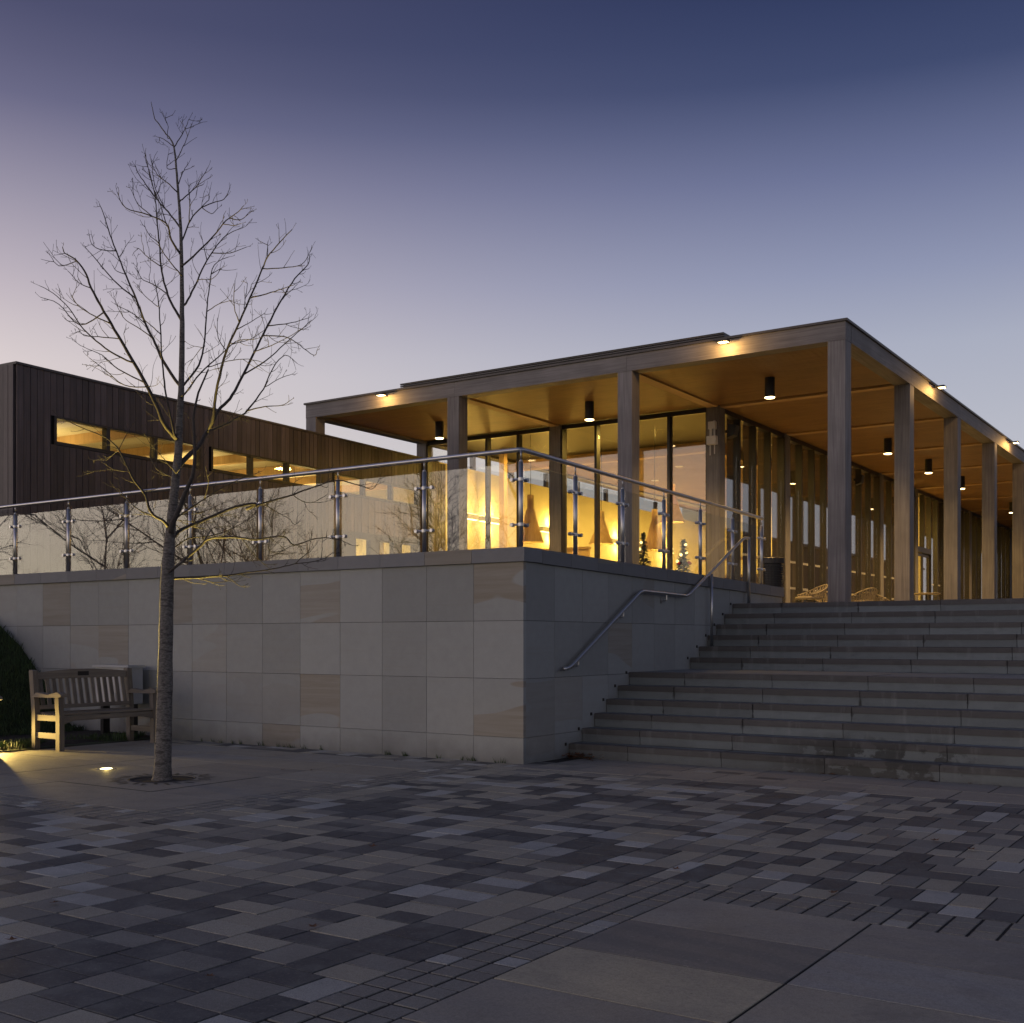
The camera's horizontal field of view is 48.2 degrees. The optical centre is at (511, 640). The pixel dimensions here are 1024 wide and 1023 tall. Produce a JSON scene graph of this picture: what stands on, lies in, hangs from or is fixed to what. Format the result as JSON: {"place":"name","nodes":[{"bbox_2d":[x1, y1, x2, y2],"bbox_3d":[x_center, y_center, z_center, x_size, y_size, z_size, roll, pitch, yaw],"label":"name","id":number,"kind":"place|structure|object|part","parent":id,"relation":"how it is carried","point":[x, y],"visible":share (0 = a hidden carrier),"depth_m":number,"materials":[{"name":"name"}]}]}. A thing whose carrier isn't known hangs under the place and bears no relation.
{"place":"outdoors","nodes":[
{"label":"outdoors","id":0,"kind":"place"},
{"bbox_2d":[0,624,149,750],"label":"grass bank","id":1,"kind":"structure","parent":0,"point":[9,699],"depth_m":15.50,"materials":[{"name":"green plant"}]},
{"bbox_2d":[0,729,149,748],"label":"planting bed","id":2,"kind":"object","parent":1,"relation":"on","point":[49,742],"visible":0.48,"depth_m":14.25,"materials":[{"name":"soil"}]},
{"bbox_2d":[92,664,145,733],"bbox_3d":[-5.053,0.795,14.711,0.720,0.950,0.270,0,0,34],"label":"utility cabinet","id":3,"kind":"object","parent":1,"relation":"on","point":[137,675],"visible":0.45,"depth_m":14.59,"materials":[{"name":"metal"}]},
{"bbox_3d":[-5.207,0.580,14.680,0.400,0.420,0.011,0,0,34],"label":"door","id":4,"kind":"part","parent":3,"relation":"part of","materials":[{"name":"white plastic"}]},
{"bbox_3d":[-4.941,0.580,14.502,0.200,0.420,0.011,0,0,34],"label":"door","id":5,"kind":"part","parent":3,"relation":"part of","materials":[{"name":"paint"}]},
{"bbox_2d":[0,739,1023,1022],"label":"plaza paving","id":6,"kind":"structure","parent":0,"point":[264,867],"depth_m":5.68,"materials":[{"name":"grey stone"}]},
{"bbox_2d":[29,667,156,751],"bbox_3d":[-4.907,0.795,13.524,0.615,0.910,1.384,0,0,34],"label":"park bench","id":7,"kind":"object","parent":6,"relation":"on","point":[60,716],"visible":0.98,"depth_m":13.53,"materials":[{"name":"brown wood"}]},
{"bbox_2d":[96,768,115,769],"bbox_3d":[-3.934,1.245,11.102,0.190,0.004,0.190,0,0,34],"label":"ground light","id":8,"kind":"object","parent":6,"relation":"on","point":[105,768],"visible":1,"depth_m":11.09,"materials":[{"name":"silver metal"}]},
{"bbox_2d":[62,768,259,790],"bbox_3d":[-3.148,1.274,10.298,1.232,0.063,1.232,0,0,34],"label":"tree grate","id":9,"kind":"object","parent":6,"relation":"on","point":[125,782],"visible":0.91,"depth_m":10.18,"materials":[{"name":"stone"}]},
{"bbox_2d":[32,103,389,780],"bbox_3d":[-2.659,-1.785,10.404,3.047,6.107,1.817,0,0,-3],"label":"bare tree","id":10,"kind":"object","parent":6,"relation":"on","point":[162,769],"visible":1,"depth_m":10.25,"materials":[{"name":"brown plant"}]},
{"bbox_2d":[201,738,505,762],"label":"weeds","id":11,"kind":"object","parent":6,"relation":"on","point":[384,750],"visible":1,"depth_m":12.48,"materials":[{"name":"green plant"}]},
{"bbox_2d":[562,752,1000,785],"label":"leaf litter","id":12,"kind":"object","parent":6,"relation":"on","point":[578,756],"visible":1,"depth_m":12.02,"materials":[{"name":"brown plant"}]},
{"bbox_2d":[0,0,1023,512],"label":"sky","id":13,"kind":"structure","parent":0,"point":[476,185],"materials":[{"name":"blue"}]},
{"bbox_2d":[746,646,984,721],"bbox_3d":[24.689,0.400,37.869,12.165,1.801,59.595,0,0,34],"label":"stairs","id":14,"kind":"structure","parent":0,"point":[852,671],"depth_m":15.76,"materials":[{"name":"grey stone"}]},
{"bbox_2d":[304,318,1023,602],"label":"timber pavilion","id":15,"kind":"structure","parent":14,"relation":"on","point":[850,395],"depth_m":23.43,"materials":[{"name":"wood"},{"name":"glass"},{"name":"black metal"}]},
{"bbox_2d":[376,392,387,396],"bbox_3d":[-2.443,-4.647,21.720,0.170,0.036,0.240,0,0,34],"label":"fascia floodlight","id":16,"kind":"object","parent":15,"relation":"attached to","point":[381,394],"visible":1,"depth_m":21.64,"materials":[{"name":"white metal"}]},
{"bbox_2d":[435,421,443,438],"bbox_3d":[-1.491,-4.309,23.526,0.172,0.352,0.172,0,0,34],"label":"canopy downlight","id":17,"kind":"object","parent":15,"relation":"hanging from","point":[439,429],"visible":1,"depth_m":23.46,"materials":[{"name":"black metal"}]},
{"bbox_2d":[467,513,477,520],"bbox_3d":[-1.144,-2.947,27.096,0.100,0.145,1.100,0,0,31],"label":"wall light","id":18,"kind":"object","parent":15,"relation":"attached to","point":[471,516],"visible":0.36,"depth_m":27.34,"materials":[{"name":"white plastic"}]},
{"bbox_2d":[479,515,498,524],"bbox_3d":[-0.480,-2.947,28.213,0.100,0.145,1.100,0,0,31],"label":"wall light","id":19,"kind":"object","parent":15,"relation":"attached to","point":[494,520],"visible":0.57,"depth_m":28.12,"materials":[{"name":"white plastic"}]},
{"bbox_2d":[523,435,543,543],"bbox_3d":[0.403,-3.303,24.800,0.580,2.374,0.580,0,0,34],"label":"pendant lamp","id":20,"kind":"object","parent":15,"relation":"hanging from","point":[531,533],"visible":0.91,"depth_m":24.68,"materials":[{"name":"brown wood"}]},
{"bbox_2d":[540,526,548,532],"bbox_3d":[1.054,-2.947,30.791,0.100,0.145,1.100,0,0,31],"label":"wall light","id":21,"kind":"object","parent":15,"relation":"attached to","point":[545,529],"visible":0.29,"depth_m":30.37,"materials":[{"name":"white plastic"}]},
{"bbox_2d":[400,332,729,387],"bbox_3d":[1.149,-4.806,20.685,6.570,0.099,1.960,0,0,34],"label":"roof louvre","id":22,"kind":"object","parent":15,"relation":"on","point":[602,353],"visible":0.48,"depth_m":19.63,"materials":[{"name":"grey metal"}]},
{"bbox_2d":[543,546,590,556],"bbox_3d":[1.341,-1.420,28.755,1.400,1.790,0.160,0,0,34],"label":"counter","id":23,"kind":"object","parent":15,"relation":"on","point":[583,551],"visible":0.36,"depth_m":28.44,"materials":[{"name":"brown wood"}]},
{"bbox_2d":[585,401,593,420],"bbox_3d":[1.457,-4.309,21.549,0.172,0.352,0.172,0,0,34],"label":"canopy downlight","id":24,"kind":"object","parent":15,"relation":"hanging from","point":[589,410],"visible":1,"depth_m":21.48,"materials":[{"name":"black metal"}]},
{"bbox_2d":[589,448,613,544],"bbox_3d":[2.091,-3.368,26.800,0.600,2.245,0.600,0,0,34],"label":"pendant lamp","id":25,"kind":"object","parent":15,"relation":"hanging from","point":[605,538],"visible":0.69,"depth_m":26.69,"materials":[{"name":"brown wood"}]},
{"bbox_2d":[639,532,651,565],"bbox_3d":[2.670,-1.356,23.405,0.580,1.701,0.557,0,0,34],"label":"christmas tree","id":26,"kind":"object","parent":15,"relation":"on","point":[643,545],"visible":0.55,"depth_m":23.37,"materials":[{"name":"green plant"}]},
{"bbox_2d":[646,426,666,550],"bbox_3d":[2.991,-3.187,24.000,0.520,2.605,0.520,0,0,34],"label":"pendant lamp","id":27,"kind":"object","parent":15,"relation":"hanging from","point":[654,539],"visible":0.86,"depth_m":23.90,"materials":[{"name":"brown wood"}]},
{"bbox_2d":[659,484,684,523],"bbox_3d":[3.355,-3.476,24.000,0.540,2.027,0.540,0,0,34],"label":"pendant lamp","id":28,"kind":"object","parent":15,"relation":"hanging from","point":[678,518],"visible":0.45,"depth_m":23.87,"materials":[{"name":"brown wood"}]},
{"bbox_2d":[706,420,717,454],"bbox_3d":[3.825,-3.860,21.857,0.190,0.660,0.129,0,0,34],"label":"sensor unit","id":29,"kind":"object","parent":15,"relation":"attached to","point":[712,438],"visible":1,"depth_m":21.83,"materials":[{"name":"white plastic"}]},
{"bbox_2d":[717,339,729,343],"bbox_3d":[3.321,-4.647,17.855,0.170,0.036,0.240,0,0,34],"label":"fascia floodlight","id":30,"kind":"object","parent":15,"relation":"attached to","point":[722,341],"visible":1,"depth_m":17.77,"materials":[{"name":"white metal"}]},
{"bbox_2d":[725,424,739,438],"bbox_3d":[4.238,-4.025,22.081,0.246,0.270,0.200,0,0,34],"label":"loudspeaker","id":31,"kind":"object","parent":15,"relation":"attached to","point":[731,431],"visible":1,"depth_m":22.00,"materials":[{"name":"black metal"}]},
{"bbox_2d":[765,377,774,398],"bbox_3d":[4.406,-4.309,19.572,0.172,0.352,0.172,0,0,34],"label":"canopy downlight","id":32,"kind":"object","parent":15,"relation":"hanging from","point":[769,387],"visible":1,"depth_m":19.50,"materials":[{"name":"black metal"}]},
{"bbox_2d":[854,474,864,485],"bbox_3d":[8.704,-4.025,28.742,0.246,0.270,0.200,0,0,34],"label":"loudspeaker","id":33,"kind":"object","parent":15,"relation":"attached to","point":[859,479],"visible":1,"depth_m":28.66,"materials":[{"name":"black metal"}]},
{"bbox_2d":[884,438,891,454],"bbox_3d":[8.360,-4.309,25.469,0.172,0.352,0.172,0,0,34],"label":"canopy downlight","id":34,"kind":"object","parent":15,"relation":"hanging from","point":[887,446],"visible":1,"depth_m":25.40,"materials":[{"name":"black metal"}]},
{"bbox_2d":[918,553,922,599],"bbox_3d":[12.162,-1.555,34.274,0.050,2.100,0.787,0,0,34],"label":"door","id":35,"kind":"structure","parent":15,"relation":"in","point":[919,554],"depth_m":34.56,"materials":[{"name":"brown metal"}]},
{"bbox_2d":[923,554,928,599],"bbox_3d":[12.607,-1.555,34.938,0.050,2.100,0.787,0,0,34],"label":"door","id":36,"kind":"structure","parent":15,"relation":"in","point":[926,556],"depth_m":35.21,"materials":[{"name":"brown metal"}]},
{"bbox_2d":[925,459,931,473],"bbox_3d":[10.337,-4.309,28.418,0.172,0.352,0.172,0,0,34],"label":"canopy downlight","id":37,"kind":"object","parent":15,"relation":"hanging from","point":[928,466],"visible":1,"depth_m":28.35,"materials":[{"name":"black metal"}]},
{"bbox_2d":[932,385,945,388],"bbox_3d":[7.836,-4.647,21.042,0.240,0.036,0.170,0,0,34],"label":"fascia floodlight","id":38,"kind":"object","parent":15,"relation":"attached to","point":[941,386],"visible":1,"depth_m":20.98,"materials":[{"name":"white metal"}]},
{"bbox_2d":[961,476,964,488],"bbox_3d":[12.314,-4.309,31.366,0.172,0.352,0.172,0,0,34],"label":"canopy downlight","id":39,"kind":"object","parent":15,"relation":"hanging from","point":[962,482],"visible":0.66,"depth_m":31.29,"materials":[{"name":"black metal"}]},
{"bbox_2d":[1009,502,1011,512],"bbox_3d":[16.268,-4.309,37.264,0.172,0.352,0.172,0,0,34],"label":"canopy downlight","id":40,"kind":"object","parent":15,"relation":"hanging from","point":[1010,507],"visible":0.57,"depth_m":37.21,"materials":[{"name":"black metal"}]},
{"bbox_2d":[759,557,784,602],"bbox_3d":[4.103,-0.901,18.078,0.394,0.792,0.394,0,0,34],"label":"litter bin","id":41,"kind":"object","parent":14,"relation":"on","point":[773,573],"visible":0.46,"depth_m":17.93,"materials":[{"name":"black metal"}]},
{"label":"terrace","id":42,"kind":"structure","parent":0,"visible":0},
{"bbox_2d":[0,361,445,574],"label":"timber clad building","id":43,"kind":"structure","parent":42,"relation":"on","point":[44,456],"depth_m":19.66,"materials":[{"name":"wood cladding"},{"name":"glass"}]},
{"bbox_2d":[52,416,200,468],"bbox_3d":[-6.261,-3.205,18.795,0.112,0.430,3.010,0,0,31],"label":"window","id":44,"kind":"structure","parent":43,"relation":"in","point":[105,429],"depth_m":18.39,"materials":[{"name":"glass"}]},
{"bbox_2d":[209,447,322,489],"bbox_3d":[-4.594,-3.205,21.597,0.112,0.430,3.030,0,0,31],"label":"window","id":45,"kind":"structure","parent":43,"relation":"in","point":[249,458],"depth_m":21.29,"materials":[{"name":"glass"}]},
{"bbox_2d":[332,472,418,506],"bbox_3d":[-2.889,-3.185,24.463,0.112,0.410,2.980,0,0,31],"label":"window","id":46,"kind":"structure","parent":43,"relation":"in","point":[362,490],"depth_m":24.45,"materials":[{"name":"glass"}]},
{"bbox_2d":[332,529,419,556],"bbox_3d":[-2.879,-1.377,24.480,0.112,1.745,3.020,0,0,31],"label":"window","id":47,"kind":"structure","parent":43,"relation":"in","point":[373,541],"depth_m":24.22,"materials":[{"name":"beige glass"}]},
{"bbox_2d":[675,539,691,572],"bbox_3d":[3.357,-1.246,22.491,0.578,1.481,0.580,0,0,34],"label":"christmas tree","id":48,"kind":"object","parent":42,"relation":"on","point":[682,558],"visible":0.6,"depth_m":22.47,"materials":[{"name":"green plant"}]},
{"bbox_2d":[795,584,827,602],"bbox_3d":[5.805,-0.796,22.190,0.643,0.586,0.631,0,0,-14],"label":"rattan chair","id":49,"kind":"object","parent":42,"relation":"on","point":[821,595],"visible":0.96,"depth_m":22.12,"materials":[{"name":"brown wicker"}]},
{"bbox_2d":[815,591,827,601],"bbox_3d":[6.995,-0.796,25.262,0.631,0.586,0.643,0,0,13],"label":"rattan chair","id":50,"kind":"object","parent":42,"relation":"on","point":[825,596],"visible":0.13,"depth_m":25.50,"materials":[{"name":"brown wicker"}]},
{"bbox_2d":[851,588,877,601],"bbox_3d":[7.354,-0.796,24.044,0.631,0.586,0.643,0,0,-25],"label":"rattan chair","id":51,"kind":"object","parent":42,"relation":"on","point":[872,597],"visible":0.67,"depth_m":23.82,"materials":[{"name":"brown wicker"}]},
{"bbox_2d":[861,592,889,600],"bbox_3d":[8.228,-0.796,25.933,0.643,0.586,0.631,0,0,-35],"label":"rattan chair","id":52,"kind":"object","parent":42,"relation":"on","point":[882,599],"visible":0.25,"depth_m":25.67,"materials":[{"name":"brown wicker"}]},
{"bbox_2d":[914,593,940,599],"bbox_3d":[10.582,-0.853,29.251,0.700,0.695,0.700,0,0,34],"label":"cafe table","id":53,"kind":"object","parent":42,"relation":"on","point":[925,594],"visible":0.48,"depth_m":29.23,"materials":[{"name":"wood"}]},
{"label":"stair footing","id":54,"kind":"structure","parent":0,"visible":0},
{"bbox_2d":[569,598,1023,786],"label":"stone staircase","id":55,"kind":"structure","parent":54,"relation":"on","point":[933,728],"depth_m":12.10,"materials":[{"name":"grey stone"}]},
{"bbox_2d":[562,536,749,670],"bbox_3d":[1.930,-0.569,14.142,0.096,1.783,5.072,0,0,34],"label":"stair handrail","id":56,"kind":"object","parent":55,"relation":"attached to","point":[572,665],"visible":0.98,"depth_m":14.65,"materials":[{"name":"silver metal"}]},
{"label":"ground","id":57,"kind":"structure","parent":0,"visible":0},
{"bbox_2d":[0,547,783,763],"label":"terrace wall","id":58,"kind":"structure","parent":57,"relation":"on","point":[458,654],"depth_m":12.98,"materials":[{"name":"stone"}]},
{"bbox_2d":[0,447,765,583],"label":"glass balustrade","id":59,"kind":"object","parent":58,"relation":"on","point":[521,524],"visible":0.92,"depth_m":13.67,"materials":[{"name":"silver metal"}]}
]}

